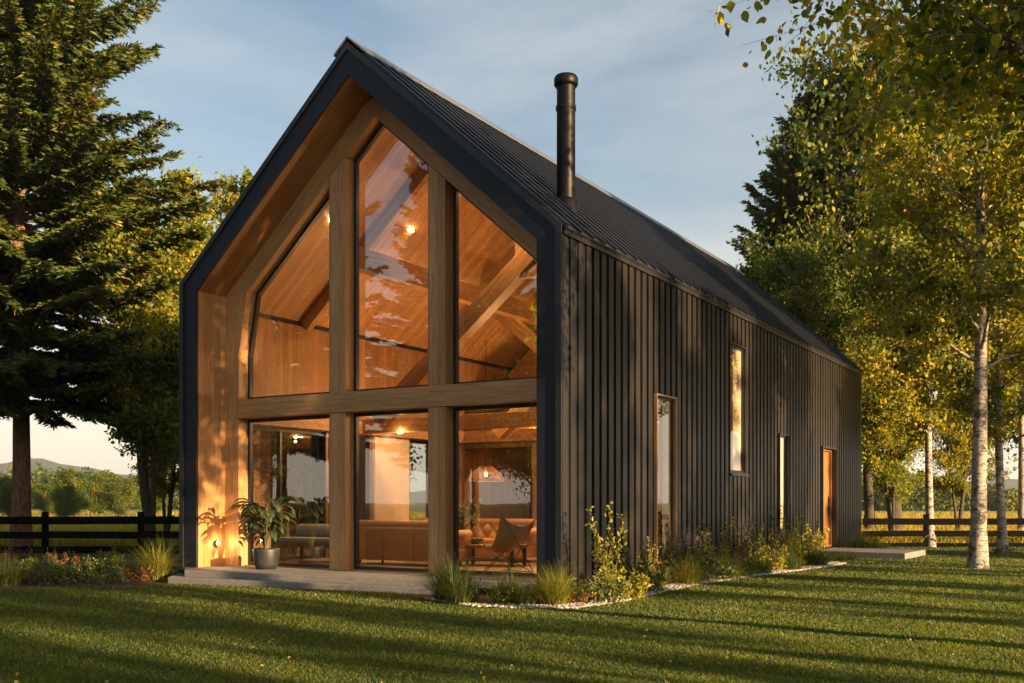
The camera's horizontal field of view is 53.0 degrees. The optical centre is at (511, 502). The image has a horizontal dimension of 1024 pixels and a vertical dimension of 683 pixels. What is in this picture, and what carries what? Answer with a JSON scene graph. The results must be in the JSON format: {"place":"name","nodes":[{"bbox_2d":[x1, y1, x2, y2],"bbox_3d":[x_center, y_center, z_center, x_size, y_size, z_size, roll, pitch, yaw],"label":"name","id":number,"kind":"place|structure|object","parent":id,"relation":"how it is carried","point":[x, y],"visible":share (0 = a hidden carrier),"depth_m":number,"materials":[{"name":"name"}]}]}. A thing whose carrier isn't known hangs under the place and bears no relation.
{"place":"outdoors","nodes":[
{"label":"outdoors","id":0,"kind":"place"},
{"bbox_2d":[0,458,1017,503],"bbox_3d":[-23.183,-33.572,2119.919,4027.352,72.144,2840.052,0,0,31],"label":"hills","id":1,"kind":"structure","parent":0,"point":[417,497],"depth_m":1469.95,"materials":[{"name":"plant"}]},
{"bbox_2d":[0,0,1017,491],"label":"sky","id":2,"kind":"structure","parent":0,"point":[668,113],"materials":[{"name":"blue"}]},
{"bbox_2d":[0,504,1023,682],"bbox_3d":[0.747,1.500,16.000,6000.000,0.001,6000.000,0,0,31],"label":"ground","id":3,"kind":"structure","parent":0,"point":[417,508],"depth_m":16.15,"materials":[{"name":"green plant"}]},
{"bbox_2d":[0,474,36,516],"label":"meadow tree","id":4,"kind":"object","parent":3,"relation":"on","point":[6,494],"visible":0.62,"depth_m":94.37,"materials":[{"name":"green plant"}]},
{"bbox_2d":[31,484,56,513],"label":"meadow tree","id":5,"kind":"object","parent":3,"relation":"on","point":[41,493],"visible":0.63,"depth_m":119.14,"materials":[{"name":"green plant"}]},
{"bbox_2d":[44,483,84,516],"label":"meadow tree","id":6,"kind":"object","parent":3,"relation":"on","point":[65,498],"visible":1,"depth_m":87.54,"materials":[{"name":"green plant"}]},
{"bbox_2d":[44,467,96,513],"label":"meadow tree","id":7,"kind":"object","parent":3,"relation":"on","point":[75,478],"visible":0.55,"depth_m":111.44,"materials":[{"name":"green plant"}]},
{"bbox_2d":[0,512,178,555],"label":"fence","id":8,"kind":"object","parent":3,"relation":"on","point":[45,521],"visible":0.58,"depth_m":28.95,"materials":[{"name":"black wood"}]},
{"bbox_2d":[0,462,178,509],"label":"woods","id":9,"kind":"object","parent":3,"relation":"on","point":[39,477],"visible":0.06,"depth_m":235.17,"materials":[{"name":"green plant"}]},
{"bbox_2d":[0,556,178,588],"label":"mulch bed","id":10,"kind":"object","parent":3,"relation":"on","point":[92,584],"visible":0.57,"depth_m":19.08,"materials":[{"name":"brown soil"}]},
{"bbox_2d":[0,545,44,564],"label":"shrub","id":11,"kind":"object","parent":10,"relation":"on","point":[19,555],"visible":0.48,"depth_m":24.92,"materials":[{"name":"green plant"}]},
{"bbox_2d":[0,548,52,585],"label":"grass clump","id":12,"kind":"object","parent":10,"relation":"on","point":[10,576],"visible":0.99,"depth_m":18.48,"materials":[{"name":"plant"}]},
{"bbox_2d":[11,548,77,579],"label":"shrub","id":13,"kind":"object","parent":10,"relation":"on","point":[48,564],"visible":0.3,"depth_m":19.94,"materials":[{"name":"plant"}]},
{"bbox_2d":[27,559,95,584],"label":"shrub","id":14,"kind":"object","parent":10,"relation":"on","point":[62,577],"visible":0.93,"depth_m":19.01,"materials":[{"name":"green plant"}]},
{"bbox_2d":[45,552,82,571],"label":"shrub","id":15,"kind":"object","parent":10,"relation":"on","point":[77,561],"visible":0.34,"depth_m":21.63,"materials":[{"name":"orange plant"}]},
{"bbox_2d":[61,551,120,573],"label":"shrub","id":16,"kind":"object","parent":10,"relation":"on","point":[87,564],"visible":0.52,"depth_m":21.23,"materials":[{"name":"green plant"}]},
{"bbox_2d":[77,546,123,564],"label":"shrub","id":17,"kind":"object","parent":10,"relation":"on","point":[100,551],"visible":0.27,"depth_m":24.35,"materials":[{"name":"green plant"}]},
{"bbox_2d":[84,562,129,583],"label":"shrub","id":18,"kind":"object","parent":10,"relation":"on","point":[112,575],"visible":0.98,"depth_m":19.20,"materials":[{"name":"green plant"}]},
{"bbox_2d":[94,553,141,573],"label":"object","id":19,"kind":"object","parent":10,"relation":"on","point":[121,562],"visible":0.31,"depth_m":20.81,"materials":[{"name":"plant"}]},
{"bbox_2d":[120,565,156,581],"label":"shrub","id":20,"kind":"object","parent":10,"relation":"on","point":[141,576],"visible":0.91,"depth_m":19.61,"materials":[{"name":"orange plant"}]},
{"bbox_2d":[102,536,210,579],"bbox_3d":[-6.820,1.027,19.985,2.361,0.946,2.232,0,0,31],"label":"grass clump","id":21,"kind":"object","parent":10,"relation":"on","point":[162,564],"visible":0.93,"depth_m":19.89,"materials":[{"name":"plant"}]},
{"bbox_2d":[82,470,116,514],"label":"meadow tree","id":22,"kind":"object","parent":3,"relation":"on","point":[94,484],"visible":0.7,"depth_m":123.70,"materials":[{"name":"green plant"}]},
{"bbox_2d":[9,177,205,545],"bbox_3d":[-11.938,-4.354,32.188,6.843,11.996,6.620,0,0,-26],"label":"aspen tree","id":23,"kind":"object","parent":3,"relation":"on","point":[152,401],"visible":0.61,"depth_m":31.58,"materials":[{"name":"green plant"}]},
{"bbox_2d":[0,0,231,545],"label":"conifer tree","id":24,"kind":"object","parent":3,"relation":"on","point":[55,70],"visible":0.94,"depth_m":29.88,"materials":[{"name":"green plant"}]},
{"bbox_2d":[92,475,139,515],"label":"meadow tree","id":25,"kind":"object","parent":3,"relation":"on","point":[120,493],"visible":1,"depth_m":104.45,"materials":[{"name":"green plant"}]},
{"bbox_2d":[118,405,178,538],"bbox_3d":[-12.272,-2.364,37.472,4.517,7.918,4.369,0,0,-41],"label":"aspen tree","id":26,"kind":"object","parent":3,"relation":"on","point":[163,489],"visible":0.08,"depth_m":36.81,"materials":[{"name":"green plant"}]},
{"bbox_2d":[129,475,178,512],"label":"meadow tree","id":27,"kind":"object","parent":3,"relation":"on","point":[158,504],"visible":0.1,"depth_m":119.36,"materials":[{"name":"green plant"}]},
{"bbox_2d":[96,156,252,470],"bbox_3d":[-10.210,-5.174,35.830,7.801,13.676,7.546,0,0,39],"label":"aspen tree","id":28,"kind":"object","parent":3,"relation":"on","point":[227,204],"visible":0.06,"depth_m":35.27,"materials":[{"name":"green plant"}]},
{"bbox_2d":[168,573,435,594],"bbox_3d":[-3.857,1.442,18.163,7.111,0.115,0.964,0,0,31],"label":"step","id":29,"kind":"object","parent":3,"relation":"on","point":[178,578],"visible":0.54,"depth_m":17.91,"materials":[{"name":"concrete"}]},
{"bbox_2d":[253,430,359,554],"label":"interior wall","id":30,"kind":"structure","parent":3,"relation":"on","point":[298,465],"depth_m":29.15,"materials":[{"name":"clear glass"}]},
{"bbox_2d":[184,566,536,589],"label":"terrace","id":31,"kind":"structure","parent":3,"relation":"on","point":[312,575],"depth_m":18.29,"materials":[{"name":"concrete"}]},
{"bbox_2d":[227,496,307,568],"bbox_3d":[-4.745,0.567,19.676,1.413,1.401,1.347,0,0,31],"label":"potted plant","id":32,"kind":"object","parent":31,"relation":"on","point":[266,557],"visible":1,"depth_m":19.61,"materials":[{"name":"green plant"}]},
{"bbox_2d":[179,36,863,597],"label":"house","id":33,"kind":"structure","parent":3,"relation":"on","point":[387,250],"depth_m":20.31,"materials":[{"name":"metal"}]},
{"bbox_2d":[253,427,319,559],"bbox_3d":[-5.110,-0.185,22.582,0.100,2.870,2.550,0,0,31],"label":"window","id":34,"kind":"structure","parent":33,"relation":"in","point":[279,431],"depth_m":23.00,"materials":[{"name":"black metal"}]},
{"bbox_2d":[248,195,328,398],"bbox_3d":[-4.316,-4.092,20.262,2.370,4.035,0.090,0,0,31],"label":"window","id":35,"kind":"structure","parent":33,"relation":"in","point":[322,208],"depth_m":20.57,"materials":[{"name":"black metal"}]},
{"bbox_2d":[248,415,328,567],"bbox_3d":[-4.316,-0.222,20.262,2.370,2.945,0.090,0,0,31],"label":"window","id":36,"kind":"structure","parent":33,"relation":"in","point":[250,421],"depth_m":20.81,"materials":[{"name":"black metal"}]},
{"bbox_2d":[276,524,328,561],"bbox_3d":[-4.045,0.851,21.868,1.800,0.798,0.800,0,0,27],"label":"sofa","id":37,"kind":"object","parent":33,"relation":"on","point":[315,536],"visible":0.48,"depth_m":21.88,"materials":[{"name":"grey fabric"}]},
{"bbox_2d":[328,433,364,556],"bbox_3d":[-4.020,-0.185,24.394,0.100,2.870,1.520,0,0,31],"label":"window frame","id":38,"kind":"structure","parent":33,"relation":"in","point":[362,438],"depth_m":25.00,"materials":[{"name":"black metal"}]},
{"bbox_2d":[354,123,427,390],"bbox_3d":[-2.152,-4.576,18.961,1.900,5.003,0.090,0,0,31],"label":"window","id":39,"kind":"structure","parent":33,"relation":"in","point":[381,128],"depth_m":19.39,"materials":[{"name":"black metal"}]},
{"bbox_2d":[354,409,427,571],"bbox_3d":[-2.152,-0.222,18.961,1.900,2.945,0.090,0,0,31],"label":"window","id":40,"kind":"structure","parent":33,"relation":"in","point":[356,415],"depth_m":19.39,"materials":[{"name":"black metal"}]},
{"bbox_2d":[359,520,472,564],"bbox_3d":[-2.015,0.798,20.820,2.327,0.904,0.962,0,0,31],"label":"leather sofa","id":41,"kind":"object","parent":33,"relation":"on","point":[395,540],"visible":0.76,"depth_m":20.47,"materials":[{"name":"brown leather"}]},
{"bbox_2d":[410,440,427,517],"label":"window","id":42,"kind":"structure","parent":33,"relation":"in","point":[416,442],"depth_m":27.33,"materials":[{"name":"black metal"}]},
{"bbox_2d":[426,497,482,529],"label":"indoor plant","id":43,"kind":"object","parent":33,"relation":"on","point":[465,518],"visible":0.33,"depth_m":22.08,"materials":[{"name":"green plant"}]},
{"bbox_2d":[423,518,536,561],"bbox_3d":[-0.823,0.798,22.707,3.227,0.904,0.962,0,0,31],"label":"leather sofa","id":44,"kind":"object","parent":33,"relation":"on","point":[486,529],"visible":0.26,"depth_m":22.23,"materials":[{"name":"brown leather"}]},
{"bbox_2d":[468,466,503,481],"bbox_3d":[-0.531,-1.889,21.000,0.752,2.901,0.752,0,0,31],"label":"pendant lamp","id":45,"kind":"object","parent":33,"relation":"hanging from","point":[485,474],"visible":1,"depth_m":20.79,"materials":[{"name":"glass"}]},
{"bbox_2d":[459,543,528,566],"bbox_3d":[-0.399,1.040,20.597,1.300,0.420,0.700,0,0,25],"label":"coffee table","id":46,"kind":"object","parent":33,"relation":"on","point":[474,546],"visible":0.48,"depth_m":20.45,"materials":[{"name":"wood"}]},
{"bbox_2d":[453,186,536,383],"bbox_3d":[-0.133,-3.879,17.748,2.070,3.609,0.090,0,0,31],"label":"window","id":47,"kind":"structure","parent":33,"relation":"in","point":[456,192],"depth_m":18.23,"materials":[{"name":"black metal"}]},
{"bbox_2d":[453,403,536,576],"bbox_3d":[-0.133,-0.222,17.748,2.070,2.945,0.090,0,0,31],"label":"window","id":48,"kind":"structure","parent":33,"relation":"in","point":[456,410],"depth_m":18.22,"materials":[{"name":"black metal"}]},
{"bbox_2d":[475,513,536,572],"bbox_3d":[-0.087,0.712,18.558,0.855,1.072,0.807,0,0,-37],"label":"sling chair","id":49,"kind":"object","parent":33,"relation":"on","point":[509,537],"visible":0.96,"depth_m":18.38,"materials":[{"name":"beige leather"}]},
{"bbox_2d":[653,393,676,563],"bbox_3d":[2.912,-0.460,19.663,0.122,3.190,1.000,0,0,31],"label":"window","id":50,"kind":"structure","parent":33,"relation":"in","point":[665,404],"depth_m":19.87,"materials":[{"name":"clear glass"}]},
{"bbox_2d":[728,341,748,476],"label":"window","id":51,"kind":"structure","parent":33,"relation":"in","point":[739,357],"depth_m":23.51,"materials":[{"name":"clear glass"}]},
{"bbox_2d":[777,433,788,531],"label":"window","id":52,"kind":"structure","parent":33,"relation":"in","point":[782,439],"depth_m":26.43,"materials":[{"name":"glass"}]},
{"bbox_2d":[824,449,831,546],"bbox_3d":[9.190,-0.150,30.381,0.140,2.900,1.550,0,0,31],"label":"door","id":53,"kind":"structure","parent":33,"relation":"in","point":[827,453],"depth_m":30.86,"materials":[{"name":"orange wood"}]},
{"bbox_2d":[397,560,806,608],"bbox_3d":[3.808,1.494,20.500,14.214,0.001,4.622,0,0,-43],"label":"mulch bed","id":54,"kind":"object","parent":3,"relation":"on","point":[483,599],"visible":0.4,"depth_m":16.25,"materials":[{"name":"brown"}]},
{"bbox_2d":[389,552,495,600],"bbox_3d":[-1.080,1.091,15.708,2.039,0.817,1.928,0,0,-18],"label":"grass clump","id":55,"kind":"object","parent":54,"relation":"on","point":[436,592],"visible":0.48,"depth_m":15.64,"materials":[{"name":"plant"}]},
{"bbox_2d":[396,553,518,604],"bbox_3d":[-0.794,1.116,15.265,1.964,0.768,1.811,0,0,31],"label":"grass clump","id":56,"kind":"object","parent":54,"relation":"on","point":[459,591],"visible":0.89,"depth_m":15.14,"materials":[{"name":"plant"}]},
{"bbox_2d":[487,582,518,603],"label":"plant","id":57,"kind":"object","parent":54,"relation":"on","point":[497,598],"visible":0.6,"depth_m":15.15,"materials":[{"name":"green plant"}]},
{"bbox_2d":[471,565,541,603],"bbox_3d":[-0.103,1.208,15.457,1.380,0.585,1.496,0,0,15],"label":"grass clump","id":58,"kind":"object","parent":54,"relation":"on","point":[507,585],"visible":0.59,"depth_m":15.33,"materials":[{"name":"plant"}]},
{"bbox_2d":[498,577,548,604],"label":"grass clump","id":59,"kind":"object","parent":54,"relation":"on","point":[529,597],"visible":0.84,"depth_m":15.02,"materials":[{"name":"plant"}]},
{"bbox_2d":[494,556,611,604],"bbox_3d":[0.700,1.134,14.939,1.824,0.731,1.725,0,0,31],"label":"grass clump","id":60,"kind":"object","parent":54,"relation":"on","point":[554,596],"visible":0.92,"depth_m":14.87,"materials":[{"name":"plant"}]},
{"bbox_2d":[553,587,592,603],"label":"plant","id":61,"kind":"object","parent":54,"relation":"on","point":[584,600],"visible":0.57,"depth_m":15.09,"materials":[{"name":"brown plant"}]},
{"bbox_2d":[562,572,607,600],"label":"shrub","id":62,"kind":"object","parent":54,"relation":"on","point":[598,577],"visible":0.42,"depth_m":15.55,"materials":[{"name":"green plant"}]},
{"bbox_2d":[568,572,632,603],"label":"shrub","id":63,"kind":"object","parent":54,"relation":"on","point":[618,590],"visible":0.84,"depth_m":15.27,"materials":[{"name":"green plant"}]},
{"bbox_2d":[585,501,627,598],"bbox_3d":[1.464,0.752,15.665,0.588,1.569,0.640,0,0,-19],"label":"sapling","id":64,"kind":"object","parent":54,"relation":"on","point":[597,546],"visible":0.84,"depth_m":15.67,"materials":[{"name":"green plant"}]},
{"bbox_2d":[600,566,653,599],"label":"shrub","id":65,"kind":"object","parent":54,"relation":"on","point":[636,589],"visible":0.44,"depth_m":15.97,"materials":[{"name":"yellow plant"}]},
{"bbox_2d":[613,540,665,591],"bbox_3d":[2.012,1.071,17.088,0.912,0.907,0.953,0,0,31],"label":"shrub","id":66,"kind":"object","parent":54,"relation":"on","point":[640,569],"visible":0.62,"depth_m":16.95,"materials":[{"name":"green plant"}]},
{"bbox_2d":[612,566,669,594],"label":"shrub","id":67,"kind":"object","parent":54,"relation":"on","point":[658,579],"visible":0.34,"depth_m":16.99,"materials":[{"name":"green plant"}]},
{"bbox_2d":[642,556,687,586],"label":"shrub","id":68,"kind":"object","parent":54,"relation":"on","point":[663,583],"visible":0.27,"depth_m":18.03,"materials":[{"name":"plant"}]},
{"bbox_2d":[658,530,694,568],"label":"shrub","id":69,"kind":"object","parent":54,"relation":"on","point":[672,556],"visible":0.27,"depth_m":19.82,"materials":[{"name":"green plant"}]},
{"bbox_2d":[663,514,696,580],"bbox_3d":[3.198,0.911,19.786,0.687,1.392,0.710,0,0,1],"label":"flowering plant","id":70,"kind":"object","parent":54,"relation":"on","point":[670,552],"visible":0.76,"depth_m":19.75,"materials":[{"name":"green plant"}]},
{"bbox_2d":[659,552,719,583],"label":"grass clump","id":71,"kind":"object","parent":54,"relation":"on","point":[692,577],"visible":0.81,"depth_m":18.70,"materials":[{"name":"plant"}]},
{"bbox_2d":[683,530,713,569],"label":"flowering plant","id":72,"kind":"object","parent":54,"relation":"on","point":[697,554],"visible":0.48,"depth_m":20.58,"materials":[{"name":"green plant"}]},
{"bbox_2d":[685,560,726,580],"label":"plant","id":73,"kind":"object","parent":54,"relation":"on","point":[714,568],"visible":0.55,"depth_m":19.53,"materials":[{"name":"green plant"}]},
{"bbox_2d":[696,525,728,561],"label":"shrub","id":74,"kind":"object","parent":54,"relation":"on","point":[725,536],"visible":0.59,"depth_m":20.91,"materials":[{"name":"green plant"}]},
{"bbox_2d":[697,526,730,565],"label":"shrub","id":75,"kind":"object","parent":54,"relation":"on","point":[711,547],"visible":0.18,"depth_m":21.31,"materials":[{"name":"green plant"}]},
{"bbox_2d":[695,554,737,579],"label":"shrub","id":76,"kind":"object","parent":54,"relation":"on","point":[729,571],"visible":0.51,"depth_m":19.84,"materials":[{"name":"green plant"}]},
{"bbox_2d":[715,538,747,565],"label":"shrub","id":77,"kind":"object","parent":54,"relation":"on","point":[741,548],"visible":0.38,"depth_m":22.16,"materials":[{"name":"green plant"}]},
{"bbox_2d":[709,547,762,579],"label":"grass clump","id":78,"kind":"object","parent":54,"relation":"on","point":[739,573],"visible":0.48,"depth_m":20.20,"materials":[{"name":"plant"}]},
{"bbox_2d":[729,557,760,575],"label":"plant","id":79,"kind":"object","parent":54,"relation":"on","point":[754,566],"visible":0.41,"depth_m":20.96,"materials":[{"name":"green plant"}]},
{"bbox_2d":[734,517,765,565],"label":"shrub","id":80,"kind":"object","parent":54,"relation":"on","point":[752,541],"visible":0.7,"depth_m":22.58,"materials":[{"name":"green plant"}]},
{"bbox_2d":[741,552,785,572],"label":"grass clump","id":81,"kind":"object","parent":54,"relation":"on","point":[766,567],"visible":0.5,"depth_m":21.61,"materials":[{"name":"plant"}]},
{"bbox_2d":[748,528,791,561],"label":"shrub","id":82,"kind":"object","parent":54,"relation":"on","point":[767,549],"visible":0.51,"depth_m":23.57,"materials":[{"name":"green plant"}]},
{"bbox_2d":[750,520,791,561],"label":"shrub","id":83,"kind":"object","parent":54,"relation":"on","point":[782,540],"visible":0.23,"depth_m":23.89,"materials":[{"name":"green plant"}]},
{"bbox_2d":[755,554,787,569],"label":"shrub","id":84,"kind":"object","parent":54,"relation":"on","point":[779,560],"visible":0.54,"depth_m":22.45,"materials":[{"name":"yellow plant"}]},
{"bbox_2d":[769,502,803,560],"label":"shrub","id":85,"kind":"object","parent":54,"relation":"on","point":[774,534],"visible":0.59,"depth_m":25.27,"materials":[{"name":"green plant"}]},
{"bbox_2d":[766,546,816,569],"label":"grass clump","id":86,"kind":"object","parent":54,"relation":"on","point":[789,563],"visible":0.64,"depth_m":22.81,"materials":[{"name":"plant"}]},
{"bbox_2d":[780,516,806,564],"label":"shrub","id":87,"kind":"object","parent":54,"relation":"on","point":[797,535],"visible":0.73,"depth_m":24.91,"materials":[{"name":"green plant"}]},
{"bbox_2d":[782,522,829,562],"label":"shrub","id":88,"kind":"object","parent":54,"relation":"on","point":[820,541],"visible":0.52,"depth_m":25.69,"materials":[{"name":"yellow plant"}]},
{"bbox_2d":[742,212,898,462],"bbox_3d":[11.266,-4.628,40.534,7.762,12.479,8.025,0,0,-3],"label":"broadleaf tree","id":89,"kind":"object","parent":3,"relation":"on","point":[793,273],"visible":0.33,"depth_m":38.79,"materials":[{"name":"green plant"}]},
{"bbox_2d":[727,90,936,460],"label":"conifer tree","id":90,"kind":"object","parent":3,"relation":"on","point":[778,187],"visible":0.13,"depth_m":44.96,"materials":[{"name":"green plant"}]},
{"bbox_2d":[778,204,940,530],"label":"broadleaf tree","id":91,"kind":"object","parent":3,"relation":"on","point":[869,511],"depth_m":47.77,"materials":[{"name":"green plant"}]},
{"bbox_2d":[837,528,889,547],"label":"grass clump","id":92,"kind":"object","parent":3,"relation":"on","point":[862,542],"visible":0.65,"depth_m":30.72,"materials":[{"name":"plant"}]},
{"bbox_2d":[707,0,1023,231],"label":"birch tree","id":93,"kind":"object","parent":3,"relation":"on","point":[971,80],"visible":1,"depth_m":10.97,"materials":[{"name":"green plant"}]},
{"bbox_2d":[726,0,1014,530],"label":"broadleaf tree","id":94,"kind":"object","parent":3,"relation":"on","point":[843,202],"visible":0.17,"depth_m":42.93,"materials":[{"name":"green plant"}]},
{"bbox_2d":[820,547,925,559],"bbox_3d":[10.051,1.415,28.960,2.600,0.170,2.599,0,0,31],"label":"doorstep","id":95,"kind":"object","parent":3,"relation":"on","point":[877,553],"visible":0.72,"depth_m":28.19,"materials":[{"name":"concrete"}]},
{"bbox_2d":[862,362,934,530],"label":"aspen tree","id":96,"kind":"object","parent":3,"relation":"on","point":[887,469],"visible":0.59,"depth_m":40.58,"materials":[{"name":"green plant"}]},
{"bbox_2d":[820,189,1014,546],"bbox_3d":[14.108,-4.658,35.418,6.641,12.590,6.112,0,0,26],"label":"birch tree","id":97,"kind":"object","parent":3,"relation":"on","point":[898,399],"visible":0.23,"depth_m":35.09,"materials":[{"name":"green plant"}]},
{"bbox_2d":[816,0,1023,568],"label":"birch tree","id":98,"kind":"object","parent":3,"relation":"on","point":[986,198],"visible":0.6,"depth_m":23.55,"materials":[{"name":"green plant"}]},
{"bbox_2d":[862,468,1017,510],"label":"woods","id":99,"kind":"object","parent":3,"relation":"on","point":[1011,501],"visible":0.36,"depth_m":191.27,"materials":[{"name":"green plant"}]},
{"bbox_2d":[862,514,1023,546],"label":"fence","id":100,"kind":"object","parent":3,"relation":"on","point":[925,521],"visible":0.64,"depth_m":34.95,"materials":[{"name":"wood"}]},
{"bbox_2d":[882,171,1023,553],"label":"birch tree","id":101,"kind":"object","parent":3,"relation":"on","point":[962,403],"visible":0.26,"depth_m":30.06,"materials":[{"name":"green plant"}]},
{"bbox_2d":[911,382,1021,530],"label":"aspen tree","id":102,"kind":"object","parent":3,"relation":"on","point":[959,453],"visible":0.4,"depth_m":43.51,"materials":[{"name":"green plant"}]},
{"bbox_2d":[956,219,1017,470],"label":"broadleaf tree","id":103,"kind":"object","parent":3,"relation":"on","point":[1014,437],"depth_m":52.36,"materials":[{"name":"green plant"}]},
{"bbox_2d":[987,310,1023,530],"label":"birch tree","id":104,"kind":"object","parent":3,"relation":"on","point":[1020,430],"visible":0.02,"depth_m":43.87,"materials":[{"name":"green plant"}]},
{"bbox_2d":[0,510,1023,546],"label":"meadow grass","id":105,"kind":"structure","parent":0,"point":[174,527],"depth_m":45.11,"materials":[{"name":"green plant"}]},
{"bbox_2d":[14,566,1022,682],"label":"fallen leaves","id":106,"kind":"object","parent":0,"point":[106,681],"visible":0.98,"depth_m":11.08,"materials":[{"name":"plant"}]},
{"bbox_2d":[424,561,847,608],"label":"gravel","id":107,"kind":"structure","parent":0,"point":[576,605],"depth_m":15.73,"materials":[{"name":"gravel"}]},
{"bbox_2d":[783,538,855,565],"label":"grass clump","id":108,"kind":"object","parent":107,"relation":"on","point":[819,558],"visible":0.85,"depth_m":24.34,"materials":[{"name":"plant"}]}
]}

